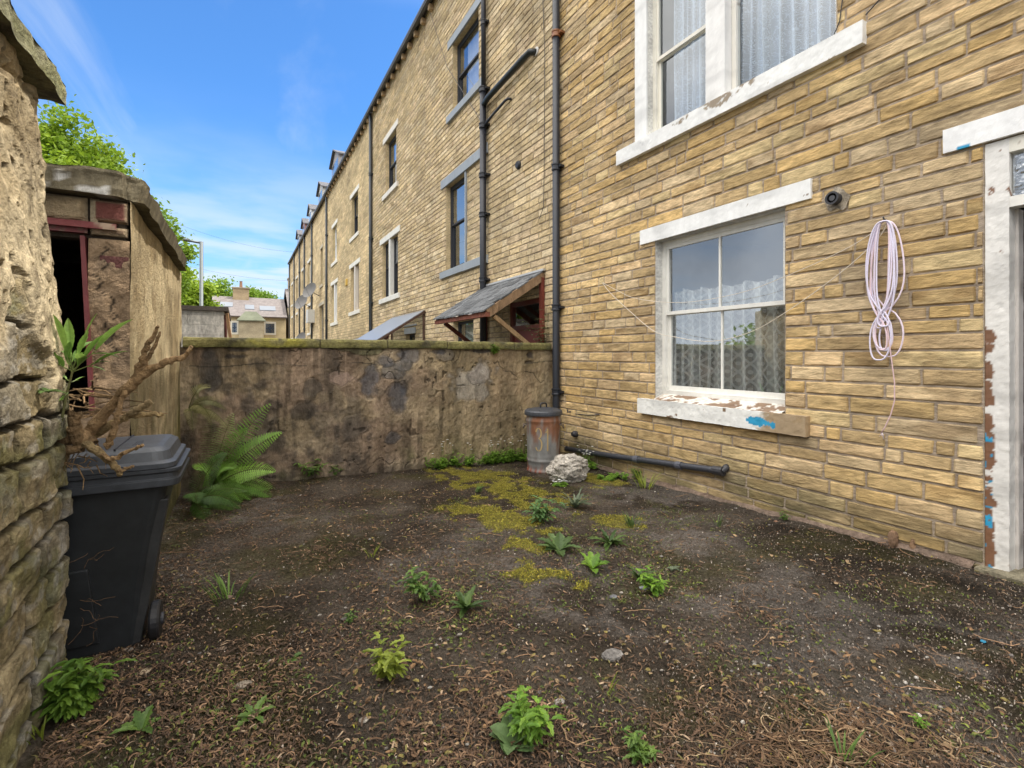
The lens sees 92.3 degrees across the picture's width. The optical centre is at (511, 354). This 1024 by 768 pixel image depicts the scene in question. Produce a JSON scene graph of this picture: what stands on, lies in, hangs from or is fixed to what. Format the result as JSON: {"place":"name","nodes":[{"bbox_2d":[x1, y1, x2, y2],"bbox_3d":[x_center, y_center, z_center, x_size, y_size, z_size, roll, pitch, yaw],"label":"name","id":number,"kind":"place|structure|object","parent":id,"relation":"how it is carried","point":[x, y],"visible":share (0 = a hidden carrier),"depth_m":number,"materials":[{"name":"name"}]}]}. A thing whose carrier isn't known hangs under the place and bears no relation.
{"place":"outdoors","nodes":[
{"label":"outdoors","id":0,"kind":"place"},
{"bbox_2d":[11,0,423,298],"label":"sky","id":1,"kind":"structure","parent":0,"point":[235,112],"materials":[{"name":"blue"}]},
{"bbox_2d":[212,281,286,338],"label":"stone house","id":2,"kind":"structure","parent":0,"point":[258,317],"depth_m":54.03,"materials":[{"name":"stone"}]},
{"bbox_2d":[230,321,237,333],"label":"window","id":3,"kind":"structure","parent":2,"relation":"in","point":[234,324],"depth_m":52.20,"materials":[{"name":"paint"}]},
{"bbox_2d":[264,322,275,334],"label":"window","id":4,"kind":"structure","parent":2,"relation":"in","point":[269,327],"depth_m":53.85,"materials":[{"name":"paint"}]},
{"bbox_2d":[284,278,288,338],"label":"stone house","id":5,"kind":"structure","parent":0,"point":[286,296],"depth_m":57.43,"materials":[{"name":"stone"}]},
{"bbox_2d":[16,459,1023,767],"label":"yard ground","id":6,"kind":"structure","parent":0,"point":[708,571],"depth_m":2.79,"materials":[{"name":"soil"}]},
{"bbox_2d":[0,0,72,767],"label":"garden wall","id":7,"kind":"structure","parent":6,"relation":"on","point":[36,505],"depth_m":1.96,"materials":[{"name":"beige stone"}]},
{"bbox_2d":[37,388,66,393],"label":"wall plant","id":8,"kind":"object","parent":7,"relation":"attached to","point":[48,390],"depth_m":2.05,"materials":[{"name":"green plant"}]},
{"bbox_2d":[69,548,112,645],"bbox_3d":[-2.042,1.200,2.390,0.198,0.482,0.122,0,0,-29],"label":"dry creeper","id":9,"kind":"object","parent":7,"relation":"attached to","point":[91,599],"visible":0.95,"depth_m":2.40,"materials":[{"name":"brown plant"}]},
{"bbox_2d":[53,315,132,420],"bbox_3d":[-1.969,0.055,2.250,0.400,0.502,0.175,0,0,-29],"label":"leafy shoot","id":10,"kind":"object","parent":7,"relation":"attached to","point":[66,334],"visible":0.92,"depth_m":2.24,"materials":[{"name":"green plant"}]},
{"bbox_2d":[56,325,192,486],"bbox_3d":[-2.022,0.248,2.522,0.692,0.778,0.752,0,0,-29],"label":"dead branch","id":11,"kind":"object","parent":7,"relation":"attached to","point":[78,438],"visible":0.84,"depth_m":2.35,"materials":[{"name":"brown wood"}]},
{"bbox_2d":[20,704,64,744],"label":"grass tuft","id":12,"kind":"object","parent":6,"relation":"on","point":[42,731],"visible":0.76,"depth_m":1.92,"materials":[{"name":"green plant"}]},
{"bbox_2d":[30,657,137,722],"bbox_3d":[-1.825,1.391,2.085,0.255,0.242,0.348,0,0,39],"label":"leafy weed","id":13,"kind":"object","parent":6,"relation":"on","point":[70,692],"visible":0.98,"depth_m":2.02,"materials":[{"name":"green plant"}]},
{"bbox_2d":[44,163,186,524],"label":"stone shed","id":14,"kind":"structure","parent":6,"relation":"on","point":[118,256],"depth_m":3.10,"materials":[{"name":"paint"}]},
{"bbox_2d":[59,434,190,660],"bbox_3d":[-2.208,0.996,2.687,0.725,1.036,0.693,0,0,-29],"label":"wheeled bin","id":15,"kind":"object","parent":6,"relation":"on","point":[124,515],"visible":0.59,"depth_m":2.49,"materials":[{"name":"plastic"}]},
{"bbox_2d":[108,704,161,735],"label":"rosette weed","id":16,"kind":"object","parent":6,"relation":"on","point":[139,721],"visible":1,"depth_m":1.98,"materials":[{"name":"green plant"}]},
{"bbox_2d":[137,668,150,674],"bbox_3d":[-1.748,1.509,2.338,0.060,0.018,0.042,0,0,-29],"label":"stone chip","id":17,"kind":"object","parent":6,"relation":"on","point":[144,670],"visible":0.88,"depth_m":2.33,"materials":[{"name":"stone"}]},
{"bbox_2d":[183,452,247,518],"bbox_3d":[-2.902,1.310,4.824,0.564,0.690,0.673,0,0,-29],"label":"fern","id":18,"kind":"object","parent":6,"relation":"on","point":[205,501],"visible":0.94,"depth_m":4.88,"materials":[{"name":"green plant"}]},
{"bbox_2d":[196,572,253,606],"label":"grass tuft","id":19,"kind":"object","parent":6,"relation":"on","point":[219,581],"visible":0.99,"depth_m":3.06,"materials":[{"name":"green plant"}]},
{"bbox_2d":[192,403,281,507],"bbox_3d":[-2.949,1.114,5.316,0.845,1.107,0.702,0,0,-29],"label":"fern","id":20,"kind":"object","parent":6,"relation":"on","point":[226,468],"visible":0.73,"depth_m":5.39,"materials":[{"name":"green plant"}]},
{"bbox_2d":[234,680,251,689],"bbox_3d":[-1.222,1.503,2.236,0.073,0.020,0.049,0,0,-29],"label":"stone chip","id":21,"kind":"object","parent":6,"relation":"on","point":[240,684],"visible":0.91,"depth_m":2.23,"materials":[{"name":"beige stone"}]},
{"bbox_2d":[233,695,274,728],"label":"rosette weed","id":22,"kind":"object","parent":6,"relation":"on","point":[249,709],"visible":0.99,"depth_m":2.04,"materials":[{"name":"green plant"}]},
{"bbox_2d":[283,652,302,664],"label":"rosette weed","id":23,"kind":"object","parent":6,"relation":"on","point":[294,658],"visible":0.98,"depth_m":2.42,"materials":[{"name":"green plant"}]},
{"bbox_2d":[293,459,331,476],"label":"leafy weed","id":24,"kind":"object","parent":6,"relation":"on","point":[309,471],"visible":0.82,"depth_m":6.22,"materials":[{"name":"green plant"}]},
{"bbox_2d":[329,465,340,474],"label":"leafy weed","id":25,"kind":"object","parent":6,"relation":"on","point":[335,473],"visible":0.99,"depth_m":6.39,"materials":[{"name":"green plant"}]},
{"bbox_2d":[343,610,358,622],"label":"leafy weed","id":26,"kind":"object","parent":6,"relation":"on","point":[348,618],"visible":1,"depth_m":2.78,"materials":[{"name":"green plant"}]},
{"bbox_2d":[359,717,368,722],"bbox_3d":[-0.607,1.499,2.015,0.041,0.013,0.032,0,0,-29],"label":"stone chip","id":27,"kind":"object","parent":6,"relation":"on","point":[366,719],"visible":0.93,"depth_m":2.01,"materials":[{"name":"beige stone"}]},
{"bbox_2d":[362,544,380,557],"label":"grass tuft","id":28,"kind":"object","parent":6,"relation":"on","point":[374,551],"visible":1,"depth_m":3.73,"materials":[{"name":"green plant"}]},
{"bbox_2d":[362,632,411,680],"bbox_3d":[-0.566,1.416,2.276,0.252,0.184,0.261,0,0,-29],"label":"leafy weed","id":29,"kind":"object","parent":6,"relation":"on","point":[388,666],"visible":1,"depth_m":2.25,"materials":[{"name":"green plant"}]},
{"bbox_2d":[397,566,444,600],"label":"leafy weed","id":30,"kind":"object","parent":6,"relation":"on","point":[419,588],"visible":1,"depth_m":2.99,"materials":[{"name":"green plant"}]},
{"bbox_2d":[424,453,444,468],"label":"flowering weed","id":31,"kind":"object","parent":6,"relation":"on","point":[435,464],"visible":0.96,"depth_m":6.92,"materials":[{"name":"green plant"}]},
{"bbox_2d":[434,439,475,469],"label":"flowering weed","id":32,"kind":"object","parent":6,"relation":"on","point":[468,459],"visible":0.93,"depth_m":7.10,"materials":[{"name":"green plant"}]},
{"bbox_2d":[449,585,488,618],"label":"rosette weed","id":33,"kind":"object","parent":6,"relation":"on","point":[465,603],"visible":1,"depth_m":2.93,"materials":[{"name":"green plant"}]},
{"bbox_2d":[475,484,483,491],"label":"leafy weed","id":34,"kind":"object","parent":6,"relation":"on","point":[478,489],"visible":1,"depth_m":5.62,"materials":[{"name":"green plant"}]},
{"bbox_2d":[475,441,515,464],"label":"flowering weed","id":35,"kind":"object","parent":6,"relation":"on","point":[496,458],"visible":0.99,"depth_m":7.39,"materials":[{"name":"green plant"}]},
{"bbox_2d":[489,714,543,754],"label":"rosette weed","id":36,"kind":"object","parent":6,"relation":"on","point":[500,732],"visible":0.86,"depth_m":1.87,"materials":[{"name":"green plant"}]},
{"bbox_2d":[507,440,526,461],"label":"flowering weed","id":37,"kind":"object","parent":6,"relation":"on","point":[521,456],"visible":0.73,"depth_m":7.57,"materials":[{"name":"green plant"}]},
{"bbox_2d":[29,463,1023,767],"bbox_3d":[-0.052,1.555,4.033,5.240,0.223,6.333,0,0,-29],"label":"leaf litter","id":38,"kind":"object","parent":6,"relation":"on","point":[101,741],"visible":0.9,"depth_m":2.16,"materials":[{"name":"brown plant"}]},
{"bbox_2d":[498,685,568,746],"bbox_3d":[0.078,1.412,1.913,0.222,0.171,0.292,0,0,-29],"label":"leafy weed","id":39,"kind":"object","parent":6,"relation":"on","point":[533,718],"visible":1,"depth_m":1.88,"materials":[{"name":"green plant"}]},
{"bbox_2d":[43,462,1023,767],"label":"gravel flecks","id":40,"kind":"object","parent":6,"relation":"on","point":[685,646],"visible":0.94,"depth_m":2.51,"materials":[{"name":"grey gravel"}]},
{"bbox_2d":[48,464,1023,767],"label":"weeds","id":41,"kind":"object","parent":6,"relation":"on","point":[440,602],"visible":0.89,"depth_m":2.40,"materials":[{"name":"plant"}]},
{"bbox_2d":[523,402,563,473],"bbox_3d":[0.438,1.153,6.926,0.552,0.957,0.540,0,0,-29],"label":"dustbin","id":42,"kind":"object","parent":6,"relation":"on","point":[543,424],"visible":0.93,"depth_m":6.72,"materials":[{"name":"metal"}]},
{"bbox_2d":[522,495,565,523],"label":"leafy weed","id":43,"kind":"object","parent":6,"relation":"on","point":[540,513],"visible":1,"depth_m":4.46,"materials":[{"name":"green plant"}]},
{"bbox_2d":[77,474,1023,767],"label":"twigs","id":44,"kind":"object","parent":6,"relation":"on","point":[619,628],"visible":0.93,"depth_m":2.48,"materials":[{"name":"brown wood"}]},
{"bbox_2d":[82,465,1023,767],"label":"pebbles","id":45,"kind":"object","parent":6,"relation":"on","point":[598,635],"visible":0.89,"depth_m":2.50,"materials":[{"name":"grey stone"}]},
{"bbox_2d":[535,532,582,556],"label":"rosette weed","id":46,"kind":"object","parent":6,"relation":"on","point":[558,542],"visible":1,"depth_m":3.86,"materials":[{"name":"green plant"}]},
{"bbox_2d":[552,479,567,486],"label":"flowering weed","id":47,"kind":"object","parent":6,"relation":"on","point":[562,483],"visible":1,"depth_m":5.92,"materials":[{"name":"green plant"}]},
{"bbox_2d":[545,453,589,482],"bbox_3d":[0.701,1.466,6.229,0.592,0.419,0.460,0,0,-29],"label":"boulder","id":48,"kind":"object","parent":6,"relation":"on","point":[570,468],"visible":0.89,"depth_m":6.09,"materials":[{"name":"white stone"}]},
{"bbox_2d":[556,487,594,507],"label":"rosette weed","id":49,"kind":"object","parent":6,"relation":"on","point":[575,501],"visible":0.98,"depth_m":4.97,"materials":[{"name":"green plant"}]},
{"bbox_2d":[576,445,598,468],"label":"flowering weed","id":50,"kind":"object","parent":6,"relation":"on","point":[593,465],"visible":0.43,"depth_m":6.99,"materials":[{"name":"green plant"}]},
{"bbox_2d":[580,551,610,573],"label":"rosette weed","id":51,"kind":"object","parent":6,"relation":"on","point":[592,562],"visible":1,"depth_m":3.50,"materials":[{"name":"green plant"}]},
{"bbox_2d":[587,529,627,551],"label":"rosette weed","id":52,"kind":"object","parent":6,"relation":"on","point":[609,543],"visible":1,"depth_m":3.94,"materials":[{"name":"green plant"}]},
{"bbox_2d":[592,671,622,697],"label":"grass tuft","id":53,"kind":"object","parent":6,"relation":"on","point":[611,685],"visible":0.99,"depth_m":2.16,"materials":[{"name":"green plant"}]},
{"bbox_2d":[601,648,623,661],"bbox_3d":[0.500,1.493,2.442,0.119,0.034,0.086,0,0,-29],"label":"stone chip","id":54,"kind":"object","parent":6,"relation":"on","point":[613,654],"visible":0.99,"depth_m":2.42,"materials":[{"name":"grey stone"}]},
{"bbox_2d":[597,472,628,480],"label":"leafy weed","id":55,"kind":"object","parent":6,"relation":"on","point":[613,476],"visible":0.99,"depth_m":6.28,"materials":[{"name":"green plant"}]},
{"bbox_2d":[622,511,645,528],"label":"grass tuft","id":56,"kind":"object","parent":6,"relation":"on","point":[631,522],"visible":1,"depth_m":4.41,"materials":[{"name":"green plant"}]},
{"bbox_2d":[627,466,641,478],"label":"leafy weed","id":57,"kind":"object","parent":6,"relation":"on","point":[634,475],"visible":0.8,"depth_m":6.31,"materials":[{"name":"green plant"}]},
{"bbox_2d":[625,564,657,578],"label":"rosette weed","id":58,"kind":"object","parent":6,"relation":"on","point":[636,575],"visible":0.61,"depth_m":3.30,"materials":[{"name":"green plant"}]},
{"bbox_2d":[621,725,662,764],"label":"leafy weed","id":59,"kind":"object","parent":6,"relation":"on","point":[639,749],"visible":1,"depth_m":1.79,"materials":[{"name":"green plant"}]},
{"bbox_2d":[633,468,662,488],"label":"grass tuft","id":60,"kind":"object","parent":6,"relation":"on","point":[643,482],"visible":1,"depth_m":5.89,"materials":[{"name":"green plant"}]},
{"bbox_2d":[635,565,669,596],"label":"leafy weed","id":61,"kind":"object","parent":6,"relation":"on","point":[655,588],"visible":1,"depth_m":3.07,"materials":[{"name":"green plant"}]},
{"bbox_2d":[667,566,680,570],"bbox_3d":[1.146,1.515,3.473,0.105,0.030,0.093,0,0,-16],"label":"chip","id":62,"kind":"object","parent":6,"relation":"on","point":[673,567],"visible":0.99,"depth_m":3.47,"materials":[{"name":"grey stone"}]},
{"bbox_2d":[780,511,790,519],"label":"leafy weed","id":63,"kind":"object","parent":6,"relation":"on","point":[783,516],"visible":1,"depth_m":4.55,"materials":[{"name":"green plant"}]},
{"bbox_2d":[561,656,1023,767],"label":"dry stems","id":64,"kind":"object","parent":6,"relation":"on","point":[776,762],"visible":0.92,"depth_m":1.87,"materials":[{"name":"brown plant"}]},
{"bbox_2d":[824,715,885,767],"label":"grass tuft","id":65,"kind":"object","parent":6,"relation":"on","point":[853,744],"visible":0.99,"depth_m":1.81,"materials":[{"name":"green plant"}]},
{"bbox_2d":[909,713,930,729],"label":"leafy weed","id":66,"kind":"object","parent":6,"relation":"on","point":[919,723],"visible":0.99,"depth_m":1.95,"materials":[{"name":"green plant"}]},
{"bbox_3d":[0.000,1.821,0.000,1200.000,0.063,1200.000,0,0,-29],"label":"ground","id":67,"kind":"structure","parent":0,"visible":0},
{"bbox_2d":[42,144,138,178],"bbox_3d":[-11.997,-1.983,14.005,3.064,7.572,3.164,0,0,-29],"label":"tree","id":68,"kind":"object","parent":67,"relation":"on","point":[117,163],"depth_m":13.92,"materials":[{"name":"green plant"}]},
{"bbox_2d":[37,94,144,179],"bbox_3d":[-10.652,-2.154,11.646,3.633,7.915,3.330,0,0,-29],"label":"tree","id":69,"kind":"object","parent":67,"relation":"on","point":[60,145],"visible":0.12,"depth_m":11.50,"materials":[{"name":"green plant"}]},
{"bbox_2d":[151,195,200,300],"bbox_3d":[-12.937,-1.977,16.901,3.740,7.562,3.643,0,0,-29],"label":"tree","id":70,"kind":"object","parent":67,"relation":"on","point":[188,282],"visible":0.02,"depth_m":17.25,"materials":[{"name":"green plant"}]},
{"bbox_2d":[163,209,198,304],"bbox_3d":[-15.388,-2.224,21.247,3.467,8.056,3.901,0,0,-29],"label":"tree","id":71,"kind":"object","parent":67,"relation":"on","point":[189,251],"visible":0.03,"depth_m":21.28,"materials":[{"name":"green plant"}]},
{"bbox_2d":[180,236,202,305],"bbox_3d":[-12.341,-1.351,18.887,0.895,6.302,0.256,0,0,-29],"label":"street lamp","id":72,"kind":"object","parent":67,"relation":"on","point":[200,243],"visible":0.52,"depth_m":19.00,"materials":[{"name":"grey metal"}]},
{"bbox_2d":[181,264,224,306],"bbox_3d":[-16.808,-1.412,25.139,3.626,6.432,3.485,0,0,26],"label":"tree","id":73,"kind":"object","parent":67,"relation":"on","point":[208,289],"visible":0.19,"depth_m":24.82,"materials":[{"name":"green plant"}]},
{"bbox_2d":[181,305,231,346],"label":"garage","id":74,"kind":"structure","parent":67,"relation":"on","point":[205,321],"depth_m":14.94,"materials":[{"name":"stone"}]},
{"bbox_2d":[224,313,231,337],"bbox_3d":[-9.236,-0.143,16.155,0.341,2.286,1.987,0,0,-29],"label":"door","id":75,"kind":"structure","parent":74,"relation":"in","point":[227,326],"depth_m":15.38,"materials":[{"name":"brown wood"}]},
{"bbox_2d":[191,274,237,300],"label":"tree","id":76,"kind":"object","parent":67,"relation":"on","point":[224,290],"visible":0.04,"depth_m":60.49,"materials":[{"name":"green plant"}]},
{"bbox_2d":[230,285,280,298],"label":"tree","id":77,"kind":"object","parent":67,"relation":"on","point":[254,292],"visible":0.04,"depth_m":66.54,"materials":[{"name":"green plant"}]},
{"bbox_2d":[287,229,301,338],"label":"terraced house","id":78,"kind":"structure","parent":67,"relation":"on","point":[293,263],"depth_m":46.29,"materials":[{"name":"stone"}]},
{"bbox_2d":[296,204,316,338],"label":"terraced house","id":79,"kind":"structure","parent":67,"relation":"on","point":[304,272],"depth_m":38.82,"materials":[{"name":"stone"}]},
{"bbox_2d":[295,181,328,338],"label":"terraced house","id":80,"kind":"structure","parent":67,"relation":"on","point":[315,313],"depth_m":32.37,"materials":[{"name":"stone"}]},
{"bbox_2d":[319,301,323,338],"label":"window","id":81,"kind":"structure","parent":80,"relation":"in","point":[320,304],"depth_m":31.93,"materials":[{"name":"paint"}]},
{"bbox_2d":[323,112,372,338],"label":"terraced house","id":82,"kind":"structure","parent":67,"relation":"on","point":[346,194],"depth_m":23.38,"materials":[{"name":"brick"}]},
{"bbox_2d":[330,278,337,325],"bbox_3d":[-9.663,-2.815,26.937,0.250,2.470,2.260,0,0,-29],"label":"window","id":83,"kind":"structure","parent":82,"relation":"in","point":[335,322],"depth_m":26.86,"materials":[{"name":"paint"}]},
{"bbox_2d":[331,218,337,266],"bbox_3d":[-9.606,-6.040,26.854,0.269,2.320,1.860,0,0,-29],"label":"window","id":84,"kind":"structure","parent":82,"relation":"in","point":[336,260],"depth_m":27.39,"materials":[{"name":"paint"}]},
{"bbox_2d":[348,257,372,316],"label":"window","id":85,"kind":"structure","parent":82,"relation":"in","point":[356,268],"depth_m":22.07,"materials":[{"name":"paint"}]},
{"bbox_2d":[349,184,372,242],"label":"window","id":86,"kind":"structure","parent":82,"relation":"in","point":[356,234],"depth_m":22.65,"materials":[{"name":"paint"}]},
{"bbox_2d":[180,337,551,491],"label":"yard wall","id":87,"kind":"structure","parent":67,"relation":"on","point":[351,407],"depth_m":6.57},
{"bbox_2d":[183,383,226,430],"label":"fern","id":88,"kind":"object","parent":87,"relation":"attached to","point":[196,404],"visible":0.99,"depth_m":5.33,"materials":[{"name":"green plant"}]},
{"bbox_2d":[490,344,499,354],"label":"wall plant","id":89,"kind":"object","parent":87,"relation":"attached to","point":[496,350],"depth_m":7.47,"materials":[{"name":"green plant"}]},
{"bbox_2d":[522,308,548,342],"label":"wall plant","id":90,"kind":"object","parent":87,"relation":"on","point":[538,329],"depth_m":8.11,"materials":[{"name":"green plant"}]},
{"bbox_2d":[366,0,551,348],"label":"terraced house","id":91,"kind":"structure","parent":67,"relation":"on","point":[460,173],"depth_m":11.27,"materials":[{"name":"brick"}]},
{"bbox_2d":[386,243,388,296],"bbox_3d":[-3.988,-2.990,17.734,0.901,2.020,0.940,0,0,-29],"label":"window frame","id":92,"kind":"structure","parent":91,"relation":"in","point":[387,246],"depth_m":17.87,"materials":[{"name":"paint"}]},
{"bbox_2d":[379,225,400,304],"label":"window","id":93,"kind":"structure","parent":91,"relation":"in","point":[394,294],"depth_m":16.90,"materials":[{"name":"paint"}]},
{"bbox_2d":[382,118,398,201],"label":"window","id":94,"kind":"structure","parent":91,"relation":"in","point":[393,184],"depth_m":17.35,"materials":[{"name":"paint"}]},
{"bbox_2d":[356,310,425,339],"bbox_3d":[-3.820,0.253,14.828,1.371,2.995,3.395,0,0,-29],"label":"door canopy","id":95,"kind":"object","parent":91,"relation":"attached to","point":[391,326],"visible":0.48,"depth_m":13.99,"materials":[{"name":"grey wood"}]},
{"bbox_2d":[404,323,416,339],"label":"window","id":96,"kind":"structure","parent":91,"relation":"in","point":[412,330],"depth_m":14.98,"materials":[{"name":"paint"}]},
{"bbox_2d":[446,0,480,124],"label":"window","id":97,"kind":"structure","parent":91,"relation":"in","point":[468,80],"depth_m":11.60,"materials":[{"name":"paint"}]},
{"bbox_2d":[440,142,487,279],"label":"window","id":98,"kind":"structure","parent":91,"relation":"in","point":[458,192],"depth_m":12.24,"materials":[{"name":"paint"}]},
{"bbox_2d":[456,314,472,341],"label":"window","id":99,"kind":"structure","parent":91,"relation":"in","point":[465,328],"depth_m":11.82,"materials":[{"name":"glass"}]},
{"bbox_2d":[514,328,538,342],"bbox_3d":[0.305,0.570,8.978,0.040,2.060,1.020,0,0,-29],"label":"door","id":100,"kind":"structure","parent":91,"relation":"in","point":[526,334],"depth_m":8.95,"materials":[{"name":"paint"}]},
{"bbox_2d":[551,0,1023,586],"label":"terraced house","id":101,"kind":"structure","parent":67,"relation":"on","point":[707,150],"depth_m":4.54,"materials":[{"name":"brick"}]},
{"bbox_2d":[637,178,812,436],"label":"window","id":102,"kind":"structure","parent":101,"relation":"in","point":[739,382],"depth_m":5.93,"materials":[{"name":"paint"}]},
{"bbox_2d":[616,0,866,166],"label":"window","id":103,"kind":"structure","parent":101,"relation":"in","point":[692,39],"depth_m":5.89,"materials":[{"name":"paint"}]},
{"bbox_2d":[603,223,886,341],"bbox_3d":[2.131,-0.589,5.441,0.070,0.904,3.550,0,0,-29],"label":"washing line","id":104,"kind":"object","parent":101,"relation":"attached to","point":[754,288],"visible":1,"depth_m":4.80,"materials":[{"name":"fabric"}]},
{"bbox_2d":[732,0,835,88],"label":"window","id":105,"kind":"structure","parent":101,"relation":"in","point":[766,34],"depth_m":5.25,"materials":[{"name":"fabric"}]},
{"bbox_2d":[865,216,904,439],"bbox_3d":[2.969,-0.205,3.895,0.116,1.764,0.267,0,0,-29],"label":"coiled rope","id":106,"kind":"object","parent":101,"relation":"hanging from","point":[880,318],"visible":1,"depth_m":3.86,"materials":[{"name":"fabric"}]}
]}

